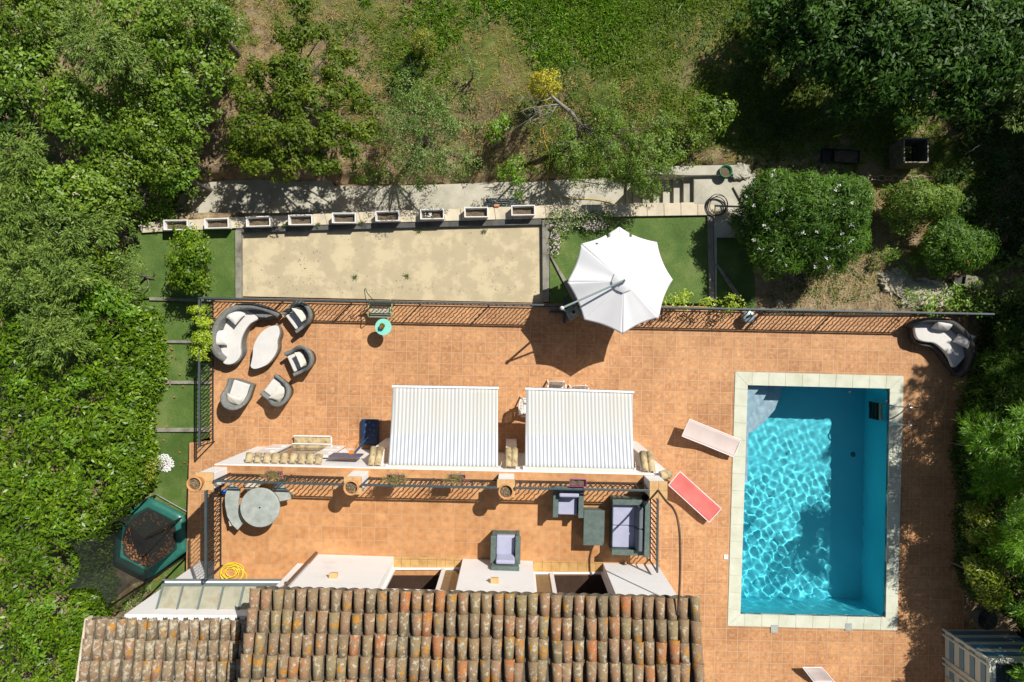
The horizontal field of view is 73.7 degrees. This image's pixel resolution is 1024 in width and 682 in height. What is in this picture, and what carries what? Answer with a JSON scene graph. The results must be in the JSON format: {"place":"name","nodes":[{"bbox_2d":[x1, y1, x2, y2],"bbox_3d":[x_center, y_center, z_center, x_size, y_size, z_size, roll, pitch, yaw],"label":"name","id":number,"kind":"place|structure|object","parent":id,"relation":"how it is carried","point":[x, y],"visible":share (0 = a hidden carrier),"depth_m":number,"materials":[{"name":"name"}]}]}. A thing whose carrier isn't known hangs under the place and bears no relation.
{"place":"outdoors","nodes":[
{"label":"outdoors","id":0,"kind":"place"},
{"bbox_2d":[101,431,209,595],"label":"lawn","id":1,"kind":"structure","parent":0,"point":[172,487],"depth_m":20.52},
{"bbox_2d":[63,494,187,608],"bbox_3d":[-10.822,5.925,19.334,2.850,2.527,2.088,-33,90,0],"label":"trampoline","id":2,"kind":"object","parent":1,"relation":"on","point":[109,569],"visible":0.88,"depth_m":19.34,"materials":[{"name":"green plastic"}]},
{"bbox_2d":[116,384,209,428],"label":"lawn","id":3,"kind":"structure","parent":0,"point":[180,410],"depth_m":20.15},
{"bbox_2d":[122,342,210,380],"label":"lawn","id":4,"kind":"structure","parent":0,"point":[184,364],"depth_m":20.11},
{"bbox_2d":[125,300,211,339],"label":"lawn","id":5,"kind":"structure","parent":0,"point":[178,325],"depth_m":20.07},
{"bbox_2d":[128,225,235,298],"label":"lawn","id":6,"kind":"structure","parent":0,"point":[154,248],"depth_m":20.04,"materials":[{"name":"plant"}]},
{"bbox_2d":[164,222,216,295],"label":"citrus tree","id":7,"kind":"object","parent":6,"relation":"on","point":[188,261],"visible":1,"depth_m":18.62,"materials":[{"name":"green plant"}]},
{"bbox_2d":[169,178,629,212],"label":"path","id":8,"kind":"structure","parent":0,"point":[253,196],"depth_m":21.15,"materials":[{"name":"concrete"}]},
{"bbox_2d":[0,0,1023,681],"bbox_3d":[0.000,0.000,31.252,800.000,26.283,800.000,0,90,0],"label":"ground","id":9,"kind":"structure","parent":0,"point":[212,160],"depth_m":19.93,"materials":[{"name":"plant"}]},
{"bbox_2d":[0,20,81,123],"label":"broadleaf tree","id":10,"kind":"object","parent":9,"relation":"on","point":[10,83],"visible":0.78,"depth_m":16.52,"materials":[{"name":"green plant"}]},
{"bbox_2d":[0,156,81,258],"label":"conifer","id":11,"kind":"object","parent":9,"relation":"on","point":[5,202],"visible":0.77,"depth_m":17.10,"materials":[{"name":"green plant"}]},
{"bbox_2d":[0,90,90,152],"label":"broadleaf tree","id":12,"kind":"object","parent":9,"relation":"on","point":[4,126],"visible":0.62,"depth_m":16.97,"materials":[{"name":"green plant"}]},
{"bbox_2d":[0,108,93,206],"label":"broadleaf tree","id":13,"kind":"object","parent":9,"relation":"on","point":[34,153],"visible":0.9,"depth_m":16.95,"materials":[{"name":"green plant"}]},
{"bbox_2d":[0,210,93,309],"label":"conifer","id":14,"kind":"object","parent":9,"relation":"on","point":[7,256],"visible":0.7,"depth_m":17.29,"materials":[{"name":"green plant"}]},
{"bbox_2d":[0,0,109,64],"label":"broadleaf tree","id":15,"kind":"object","parent":9,"relation":"on","point":[38,13],"visible":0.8,"depth_m":16.33,"materials":[{"name":"green plant"}]},
{"bbox_2d":[6,234,112,343],"bbox_3d":[-11.831,-1.476,18.681,2.037,3.827,2.823,42,90,0],"label":"conifer","id":16,"kind":"object","parent":9,"relation":"on","point":[72,288],"visible":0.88,"depth_m":17.49,"materials":[{"name":"green plant"}]},
{"bbox_2d":[0,158,121,224],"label":"tree","id":17,"kind":"object","parent":9,"relation":"on","point":[65,179],"visible":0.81,"depth_m":17.36,"materials":[{"name":"green plant"}]},
{"bbox_2d":[8,282,121,370],"bbox_3d":[-11.853,-0.413,18.767,1.888,3.686,2.463,0,90,0],"label":"conifer","id":18,"kind":"object","parent":9,"relation":"on","point":[64,338],"visible":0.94,"depth_m":17.63,"materials":[{"name":"green plant"}]},
{"bbox_2d":[16,188,133,274],"bbox_3d":[-11.399,-3.093,18.657,2.493,3.850,2.237,-37,90,0],"label":"conifer","id":19,"kind":"object","parent":9,"relation":"on","point":[71,229],"visible":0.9,"depth_m":17.50,"materials":[{"name":"green plant"}]},
{"bbox_2d":[21,65,138,157],"bbox_3d":[-11.145,-5.753,18.634,1.887,4.029,2.232,-40,90,0],"label":"broadleaf tree","id":20,"kind":"object","parent":9,"relation":"on","point":[85,124],"visible":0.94,"depth_m":17.20,"materials":[{"name":"green plant"}]},
{"bbox_2d":[0,288,171,681],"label":"laurel hedge","id":21,"kind":"object","parent":9,"relation":"on","point":[144,381],"visible":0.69,"depth_m":18.58,"materials":[{"name":"green plant"}]},
{"bbox_2d":[64,196,136,273],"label":"broadleaf tree","id":22,"kind":"object","parent":9,"relation":"on","point":[102,256],"visible":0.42,"depth_m":18.24,"materials":[{"name":"green plant"}]},
{"bbox_2d":[49,0,155,85],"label":"broadleaf tree","id":23,"kind":"object","parent":9,"relation":"on","point":[106,29],"visible":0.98,"depth_m":16.34,"materials":[{"name":"green plant"}]},
{"bbox_2d":[73,272,154,332],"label":"broadleaf tree","id":24,"kind":"object","parent":9,"relation":"on","point":[111,306],"visible":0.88,"depth_m":18.31,"materials":[{"name":"green plant"}]},
{"bbox_2d":[0,0,240,309],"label":"undergrowth","id":25,"kind":"object","parent":9,"relation":"on","point":[49,157],"visible":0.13,"depth_m":19.74,"materials":[{"name":"green plant"}]},
{"bbox_2d":[93,238,154,303],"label":"broadleaf tree","id":26,"kind":"object","parent":9,"relation":"on","point":[127,272],"visible":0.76,"depth_m":18.66,"materials":[{"name":"green plant"}]},
{"bbox_2d":[77,133,174,220],"bbox_3d":[-10.696,-4.324,19.423,1.895,4.160,2.417,20,90,0],"label":"broadleaf tree","id":27,"kind":"object","parent":9,"relation":"on","point":[116,178],"visible":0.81,"depth_m":18.04,"materials":[{"name":"green plant"}]},
{"bbox_2d":[82,67,174,159],"bbox_3d":[-9.900,-5.904,18.818,2.089,3.241,2.246,0,90,0],"label":"broadleaf tree","id":28,"kind":"object","parent":9,"relation":"on","point":[137,122],"visible":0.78,"depth_m":17.68,"materials":[{"name":"green plant"}]},
{"bbox_2d":[95,0,195,69],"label":"broadleaf tree","id":29,"kind":"object","parent":9,"relation":"on","point":[146,20],"visible":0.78,"depth_m":16.95,"materials":[{"name":"green plant"}]},
{"bbox_2d":[118,167,181,227],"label":"undergrowth","id":30,"kind":"object","parent":9,"relation":"on","point":[162,199],"visible":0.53,"depth_m":19.83,"materials":[{"name":"green plant"}]},
{"bbox_2d":[109,42,191,115],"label":"broadleaf tree","id":31,"kind":"object","parent":9,"relation":"on","point":[133,85],"visible":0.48,"depth_m":17.49,"materials":[{"name":"green plant"}]},
{"bbox_2d":[120,120,206,184],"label":"broadleaf tree","id":32,"kind":"object","parent":9,"relation":"on","point":[176,148],"visible":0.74,"depth_m":18.33,"materials":[{"name":"green plant"}]},
{"bbox_2d":[145,148,212,197],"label":"broadleaf tree","id":33,"kind":"object","parent":9,"relation":"on","point":[178,181],"visible":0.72,"depth_m":18.98,"materials":[{"name":"green plant"}]},
{"bbox_2d":[140,67,221,148],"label":"broadleaf tree","id":34,"kind":"object","parent":9,"relation":"on","point":[176,120],"visible":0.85,"depth_m":18.00,"materials":[{"name":"green plant"}]},
{"bbox_2d":[146,0,247,56],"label":"broadleaf tree","id":35,"kind":"object","parent":9,"relation":"on","point":[203,22],"visible":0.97,"depth_m":17.33,"materials":[{"name":"green plant"}]},
{"bbox_2d":[160,24,241,99],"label":"broadleaf tree","id":36,"kind":"object","parent":9,"relation":"on","point":[209,55],"visible":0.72,"depth_m":17.84,"materials":[{"name":"green plant"}]},
{"bbox_2d":[218,0,381,187],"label":"fruit tree","id":37,"kind":"object","parent":9,"relation":"on","point":[293,73],"visible":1,"depth_m":17.98,"materials":[{"name":"green plant"}]},
{"bbox_2d":[236,219,540,232],"bbox_3d":[-3.612,-3.361,20.105,8.958,0.250,0.206,-2,90,0],"label":"timber sleeper","id":38,"kind":"object","parent":9,"relation":"on","point":[478,223],"visible":0.91,"depth_m":19.98,"materials":[{"name":"grey wood"}]},
{"bbox_2d":[243,224,543,303],"bbox_3d":[-3.542,-2.275,20.350,8.967,0.500,2.345,0,90,0],"label":"sand court","id":39,"kind":"object","parent":9,"relation":"on","point":[390,256],"visible":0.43,"depth_m":20.10,"materials":[{"name":"sand"}]},
{"bbox_2d":[369,66,482,196],"bbox_3d":[-2.352,-5.700,18.908,3.117,3.502,3.551,0,90,0],"label":"fruit tree","id":40,"kind":"object","parent":9,"relation":"on","point":[420,134],"visible":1,"depth_m":18.32,"materials":[{"name":"green plant"}]},
{"bbox_2d":[138,202,713,232],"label":"stone wall","id":41,"kind":"structure","parent":9,"relation":"on","point":[631,210],"depth_m":19.95,"materials":[{"name":"stone"}]},
{"bbox_2d":[492,152,530,201],"bbox_3d":[0.098,-4.713,20.377,1.059,2.249,1.273,-27,90,0],"label":"shrub","id":42,"kind":"object","parent":9,"relation":"on","point":[514,181],"visible":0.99,"depth_m":19.68,"materials":[{"name":"green plant"}]},
{"bbox_2d":[358,0,693,85],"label":"grass","id":43,"kind":"structure","parent":9,"relation":"on","point":[558,24],"depth_m":19.52,"materials":[{"name":"green plant"}]},
{"bbox_2d":[525,67,561,106],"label":"topiary shrub","id":44,"kind":"object","parent":9,"relation":"on","point":[538,78],"visible":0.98,"depth_m":18.62,"materials":[{"name":"yellow plant"}]},
{"bbox_2d":[542,220,548,301],"bbox_3d":[0.986,-2.351,20.075,0.215,0.250,2.402,0,90,0],"label":"timber sleeper","id":45,"kind":"object","parent":9,"relation":"on","point":[545,261],"visible":0.88,"depth_m":19.95,"materials":[{"name":"grey wood"}]},
{"bbox_2d":[211,0,999,238],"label":"grass","id":46,"kind":"structure","parent":9,"relation":"on","point":[803,140],"depth_m":19.77,"materials":[{"name":"plant"}]},
{"bbox_2d":[542,80,711,206],"bbox_3d":[2.952,-5.411,19.034,4.602,3.128,3.075,20,90,0],"label":"fruit tree","id":47,"kind":"object","parent":9,"relation":"on","point":[636,161],"visible":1,"depth_m":18.60,"materials":[{"name":"green plant"}]},
{"bbox_2d":[298,0,999,306],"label":"weeds","id":48,"kind":"object","parent":9,"relation":"on","point":[565,75],"visible":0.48,"depth_m":19.80,"materials":[{"name":"plant"}]},
{"bbox_2d":[626,165,749,206],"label":"garden steps","id":49,"kind":"structure","parent":9,"relation":"on","point":[703,184],"depth_m":19.95,"materials":[{"name":"concrete"}]},
{"bbox_2d":[679,89,740,151],"bbox_3d":[5.529,-6.164,19.283,1.648,1.666,1.643,0,90,0],"label":"shrub","id":50,"kind":"object","parent":9,"relation":"on","point":[700,121],"visible":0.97,"depth_m":18.84,"materials":[{"name":"green plant"}]},
{"bbox_2d":[728,0,841,172],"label":"tree","id":51,"kind":"object","parent":9,"relation":"on","point":[738,87],"visible":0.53,"depth_m":19.59,"materials":[{"name":"green plant"}]},
{"bbox_2d":[726,167,875,284],"bbox_3d":[7.908,-3.146,18.616,3.810,2.725,3.157,0,90,0],"label":"oleander","id":52,"kind":"object","parent":9,"relation":"on","point":[808,218],"visible":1,"depth_m":18.06,"materials":[{"name":"green plant"}]},
{"bbox_2d":[742,0,929,123],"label":"chestnut tree","id":53,"kind":"object","parent":9,"relation":"on","point":[837,51],"visible":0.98,"depth_m":17.29,"materials":[{"name":"green plant"}]},
{"bbox_2d":[766,258,916,316],"bbox_3d":[9.580,-1.689,20.002,4.612,0.562,1.988,0,90,0],"label":"straw","id":54,"kind":"object","parent":9,"relation":"on","point":[850,282],"visible":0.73,"depth_m":19.96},
{"bbox_2d":[875,267,912,296],"bbox_3d":[11.143,-1.720,19.959,1.173,0.342,0.905,0,90,0],"label":"rock","id":55,"kind":"object","parent":9,"relation":"on","point":[896,281],"visible":0.94,"depth_m":19.84,"materials":[{"name":"stone"}]},
{"bbox_2d":[889,138,928,169],"bbox_3d":[11.233,-5.300,19.361,0.700,0.772,0.700,0,90,0],"label":"compost box","id":56,"kind":"object","parent":9,"relation":"on","point":[920,156],"visible":1,"depth_m":19.29,"materials":[{"name":"grey wood"}]},
{"bbox_2d":[875,174,965,235],"bbox_3d":[11.303,-3.721,18.955,2.388,2.128,1.557,0,90,0],"label":"shrub","id":57,"kind":"object","parent":9,"relation":"on","point":[924,201],"visible":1,"depth_m":18.54,"materials":[{"name":"green plant"}]},
{"bbox_2d":[900,277,968,309],"bbox_3d":[12.160,-1.378,19.982,2.416,0.296,1.069,0,90,0],"label":"rock","id":58,"kind":"object","parent":9,"relation":"on","point":[934,285],"visible":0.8,"depth_m":19.87,"materials":[{"name":"stone"}]},
{"bbox_2d":[857,0,1023,131],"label":"chestnut tree","id":59,"kind":"object","parent":9,"relation":"on","point":[973,68],"visible":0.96,"depth_m":16.79,"materials":[{"name":"green plant"}]},
{"bbox_2d":[899,282,992,322],"bbox_3d":[12.596,-1.101,19.736,2.663,0.609,1.203,0,90,0],"label":"creeper","id":60,"kind":"object","parent":9,"relation":"on","point":[931,305],"visible":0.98,"depth_m":19.67,"materials":[{"name":"green plant"}]},
{"bbox_2d":[915,214,1001,278],"bbox_3d":[12.431,-2.616,19.147,2.307,1.740,1.861,0,90,0],"label":"oleander","id":61,"kind":"object","parent":9,"relation":"on","point":[956,243],"visible":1,"depth_m":18.78,"materials":[{"name":"green plant"}]},
{"bbox_2d":[935,26,1023,271],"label":"ivy","id":62,"kind":"object","parent":9,"relation":"on","point":[1011,206],"visible":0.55,"depth_m":19.62,"materials":[{"name":"green plant"}]},
{"bbox_2d":[947,293,1023,681],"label":"mixed hedge","id":63,"kind":"object","parent":9,"relation":"on","point":[1015,612],"visible":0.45,"depth_m":19.33,"materials":[{"name":"green plant"}]},
{"bbox_2d":[954,320,1023,433],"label":"bamboo","id":64,"kind":"object","parent":9,"relation":"on","point":[1011,364],"visible":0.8,"depth_m":18.44,"materials":[{"name":"green plant"}]},
{"bbox_2d":[959,244,1023,386],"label":"undergrowth","id":65,"kind":"object","parent":9,"relation":"on","point":[1013,294],"visible":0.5,"depth_m":19.41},
{"bbox_2d":[977,59,1023,133],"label":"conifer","id":66,"kind":"object","parent":9,"relation":"on","point":[1018,91],"visible":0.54,"depth_m":17.96,"materials":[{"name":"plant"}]},
{"bbox_2d":[186,296,967,681],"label":"terrace floor","id":67,"kind":"structure","parent":0,"point":[674,370],"depth_m":20.10,"materials":[{"name":"tile"}]},
{"bbox_2d":[75,561,246,681],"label":"house wing","id":68,"kind":"structure","parent":67,"relation":"on","point":[145,641],"depth_m":15.89,"materials":[{"name":"tile"}]},
{"bbox_2d":[155,579,281,609],"bbox_3d":[-7.111,6.230,17.015,3.100,1.171,0.688,0,90,0],"label":"glass canopy","id":69,"kind":"object","parent":68,"relation":"attached to","point":[197,594],"visible":0.69,"depth_m":16.72,"materials":[{"name":"glass"}]},
{"bbox_2d":[186,305,213,361],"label":"golden shrub","id":70,"kind":"object","parent":67,"relation":"on","point":[200,336],"visible":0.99,"depth_m":19.04,"materials":[{"name":"yellow plant"}]},
{"bbox_2d":[198,298,214,446],"bbox_3d":[-8.758,0.877,19.595,0.050,1.011,4.193,0,90,0],"label":"railing","id":71,"kind":"object","parent":67,"relation":"on","point":[199,394],"visible":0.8,"depth_m":19.31,"materials":[{"name":"grey metal"}]},
{"bbox_2d":[220,378,255,410],"bbox_3d":[-7.910,1.560,19.690,0.773,0.780,0.815,18,90,0],"label":"rattan armchair","id":72,"kind":"object","parent":67,"relation":"on","point":[237,393],"visible":1,"depth_m":19.61,"materials":[{"name":"white fabric"}]},
{"bbox_2d":[210,303,282,365],"bbox_3d":[-7.841,-0.366,19.710,1.186,0.740,2.192,42,90,0],"label":"curved sofa","id":73,"kind":"object","parent":67,"relation":"on","point":[233,325],"visible":1,"depth_m":19.64,"materials":[{"name":"grey wicker"}]},
{"bbox_2d":[251,325,283,368],"bbox_3d":[-7.083,0.167,19.875,0.740,0.410,1.364,8,90,0],"label":"oval coffee table","id":74,"kind":"object","parent":67,"relation":"on","point":[267,347],"visible":1,"depth_m":19.67,"materials":[{"name":"white wicker"}]},
{"bbox_2d":[260,374,293,406],"bbox_3d":[-6.712,1.474,19.690,0.815,0.780,0.773,38,90,0],"label":"rattan armchair","id":75,"kind":"object","parent":67,"relation":"on","point":[278,391],"visible":1,"depth_m":19.58,"materials":[{"name":"white fabric"}]},
{"bbox_2d":[281,301,314,332],"bbox_3d":[-6.087,-0.757,19.690,0.815,0.780,0.773,-37,90,0],"label":"rattan armchair","id":76,"kind":"object","parent":67,"relation":"on","point":[300,315],"visible":1,"depth_m":19.60,"materials":[{"name":"wicker"}]},
{"bbox_2d":[284,345,315,375],"bbox_3d":[-6.046,0.517,19.690,0.815,0.780,0.773,-24,90,0],"label":"rattan armchair","id":77,"kind":"object","parent":67,"relation":"on","point":[301,358],"visible":1,"depth_m":19.60,"materials":[{"name":"wicker"}]},
{"bbox_2d":[328,419,378,457],"bbox_3d":[-4.331,2.670,18.895,0.868,2.390,0.768,0,90,0],"label":"basketball stand","id":78,"kind":"object","parent":67,"relation":"on","point":[369,431],"visible":0.98,"depth_m":19.93,"materials":[{"name":"blue plastic"}]},
{"bbox_2d":[195,438,704,681],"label":"house","id":79,"kind":"structure","parent":67,"relation":"on","point":[389,584],"depth_m":15.64,"materials":[{"name":"tile"}]},
{"bbox_2d":[204,485,222,578],"bbox_3d":[-7.295,4.615,16.720,0.050,0.961,2.111,0,90,0],"label":"railing","id":80,"kind":"object","parent":79,"relation":"on","point":[206,541],"visible":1,"depth_m":16.49,"materials":[{"name":"grey metal"}]},
{"bbox_2d":[225,483,243,529],"bbox_3d":[-6.836,4.068,16.975,0.400,0.450,1.146,-6,90,0],"label":"curved stone bench","id":81,"kind":"object","parent":79,"relation":"on","point":[232,498],"visible":0.97,"depth_m":16.75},
{"bbox_2d":[240,487,279,526],"bbox_3d":[-6.093,4.024,16.840,0.960,0.720,0.960,0,90,0],"label":"round stone table","id":82,"kind":"object","parent":79,"relation":"on","point":[259,506],"visible":0.96,"depth_m":16.48,"materials":[{"name":"grey stone"}]},
{"bbox_2d":[213,473,344,485],"bbox_3d":[-5.551,3.375,16.720,3.133,0.961,0.050,2,90,0],"label":"railing","id":83,"kind":"object","parent":79,"relation":"on","point":[282,481],"visible":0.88,"depth_m":16.45,"materials":[{"name":"grey metal"}]},
{"bbox_2d":[383,567,460,589],"bbox_3d":[-2.110,5.726,16.130,1.740,2.140,0.062,0,90,0],"label":"sliding window","id":84,"kind":"structure","parent":79,"relation":"in","point":[448,578],"depth_m":16.65,"materials":[{"name":"white paint"}]},
{"bbox_2d":[361,476,496,488],"bbox_3d":[-1.972,3.460,16.720,3.254,0.961,0.050,1,90,0],"label":"railing","id":85,"kind":"object","parent":79,"relation":"on","point":[430,485],"visible":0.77,"depth_m":16.33,"materials":[{"name":"grey metal"}]},
{"bbox_2d":[385,385,501,468],"bbox_3d":[-1.741,2.251,18.040,2.976,1.280,2.189,0,90,0],"label":"awning","id":86,"kind":"object","parent":79,"relation":"attached to","point":[442,426],"visible":0.98,"depth_m":17.79,"materials":[{"name":"fabric"}]},
{"bbox_2d":[490,530,520,570],"bbox_3d":[-0.158,5.139,16.777,0.730,0.807,0.795,1,90,0],"label":"rattan lounge chair","id":87,"kind":"object","parent":79,"relation":"on","point":[505,551],"visible":1,"depth_m":16.59,"materials":[{"name":"wicker"}]},
{"bbox_2d":[552,485,583,517],"bbox_3d":[1.371,3.899,16.777,0.750,0.807,0.795,1,90,0],"label":"rattan lounge chair","id":88,"kind":"object","parent":79,"relation":"on","point":[567,502],"visible":0.89,"depth_m":16.59,"materials":[{"name":"wicker"}]},
{"bbox_2d":[534,571,611,593],"bbox_3d":[1.405,5.835,16.130,1.770,2.140,0.062,0,90,0],"label":"sliding window","id":89,"kind":"structure","parent":79,"relation":"in","point":[544,581],"depth_m":16.64,"materials":[{"name":"white paint"}]},
{"bbox_2d":[523,387,635,471],"bbox_3d":[1.750,2.305,18.040,2.946,1.280,2.178,0,90,0],"label":"awning","id":90,"kind":"object","parent":79,"relation":"attached to","point":[570,429],"visible":1,"depth_m":17.79,"materials":[{"name":"fabric"}]},
{"bbox_2d":[514,479,649,491],"bbox_3d":[1.668,3.530,16.720,3.224,0.961,0.050,1,90,0],"label":"railing","id":91,"kind":"object","parent":79,"relation":"on","point":[585,489],"visible":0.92,"depth_m":16.35,"materials":[{"name":"grey metal"}]},
{"bbox_2d":[582,507,604,545],"bbox_3d":[2.009,4.584,16.962,0.510,0.445,0.860,1,90,0],"label":"rattan coffee table","id":92,"kind":"object","parent":79,"relation":"on","point":[593,524],"visible":0.9,"depth_m":16.74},
{"bbox_2d":[609,495,649,556],"bbox_3d":[2.872,4.535,16.777,0.875,0.807,1.350,1,90,0],"label":"two seat sofa","id":93,"kind":"object","parent":79,"relation":"on","point":[629,530],"visible":1,"depth_m":16.75,"materials":[{"name":"green wicker"}]},
{"bbox_2d":[198,297,994,315],"bbox_3d":[2.363,-0.980,19.595,22.277,1.011,0.050,1,90,0],"label":"railing","id":94,"kind":"object","parent":67,"relation":"on","point":[560,305],"visible":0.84,"depth_m":19.09,"materials":[{"name":"grey metal"}]},
{"bbox_2d":[550,227,672,333],"bbox_3d":[2.811,-1.510,18.689,2.675,2.781,2.820,22,90,0],"label":"cantilever parasol","id":95,"kind":"object","parent":67,"relation":"on","point":[620,280],"visible":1,"depth_m":17.91,"materials":[{"name":"white fabric"}]},
{"bbox_2d":[668,471,721,521],"bbox_3d":[5.285,4.506,19.834,1.741,0.533,0.554,42,90,0],"label":"sun lounger","id":96,"kind":"object","parent":67,"relation":"on","point":[695,497],"visible":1,"depth_m":19.84,"materials":[{"name":"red fabric"}]},
{"bbox_2d":[682,419,740,456],"bbox_3d":[5.774,2.808,19.834,1.756,0.533,0.560,22,90,0],"label":"sun lounger","id":97,"kind":"object","parent":67,"relation":"on","point":[710,437],"visible":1,"depth_m":19.84,"materials":[{"name":"fabric"}]},
{"bbox_2d":[727,371,903,630],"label":"swimming pool","id":98,"kind":"structure","parent":67,"relation":"in","point":[892,385],"depth_m":20.08,"materials":[{"name":"stone"}]},
{"bbox_2d":[741,385,887,615],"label":"water","id":99,"kind":"structure","parent":98,"relation":"in","point":[814,527],"depth_m":20.18,"materials":[{"name":"liquid"}]},
{"bbox_2d":[903,317,975,377],"bbox_3d":[12.456,-0.025,19.714,2.187,0.732,1.063,40,90,0],"label":"curved sofa","id":100,"kind":"object","parent":67,"relation":"on","point":[949,343],"visible":1,"depth_m":19.64,"materials":[{"name":"wicker"}]},
{"bbox_2d":[942,628,1023,681],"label":"beach hut","id":101,"kind":"object","parent":67,"relation":"on","point":[982,655],"visible":1,"depth_m":19.03,"materials":[{"name":"beige paint"}]},
{"bbox_2d":[949,553,1016,612],"bbox_3d":[13.009,6.645,19.075,1.082,2.450,1.853,-27,90,0],"label":"shrub","id":102,"kind":"object","parent":67,"relation":"on","point":[986,586],"visible":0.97,"depth_m":18.38,"materials":[{"name":"green plant"}]},
{"bbox_2d":[956,498,1012,558],"bbox_3d":[13.119,5.149,19.182,1.335,2.242,1.472,0,90,0],"label":"shrub","id":103,"kind":"object","parent":67,"relation":"on","point":[970,513],"visible":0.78,"depth_m":18.68,"materials":[{"name":"green plant"}]},
{"bbox_2d":[949,404,1023,505],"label":"bamboo","id":104,"kind":"object","parent":67,"relation":"on","point":[990,445],"visible":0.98,"depth_m":17.89,"materials":[{"name":"green plant"}]},
{"bbox_2d":[975,501,1023,577],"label":"bamboo","id":105,"kind":"object","parent":67,"relation":"on","point":[1005,550],"visible":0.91,"depth_m":17.68,"materials":[{"name":"green plant"}]},
{"bbox_2d":[549,215,708,303],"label":"lawn","id":106,"kind":"structure","parent":0,"point":[681,241],"depth_m":20.04,"materials":[{"name":"plant"}]},
{"bbox_2d":[544,207,612,255],"bbox_3d":[1.862,-3.450,19.831,2.154,0.481,1.238,-29,90,0],"label":"flower bed","id":107,"kind":"object","parent":106,"relation":"on","point":[577,225],"visible":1,"depth_m":19.83,"materials":[{"name":"grey plant"}]},
{"bbox_2d":[713,238,754,307],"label":"lawn","id":108,"kind":"structure","parent":0,"point":[732,256],"depth_m":20.07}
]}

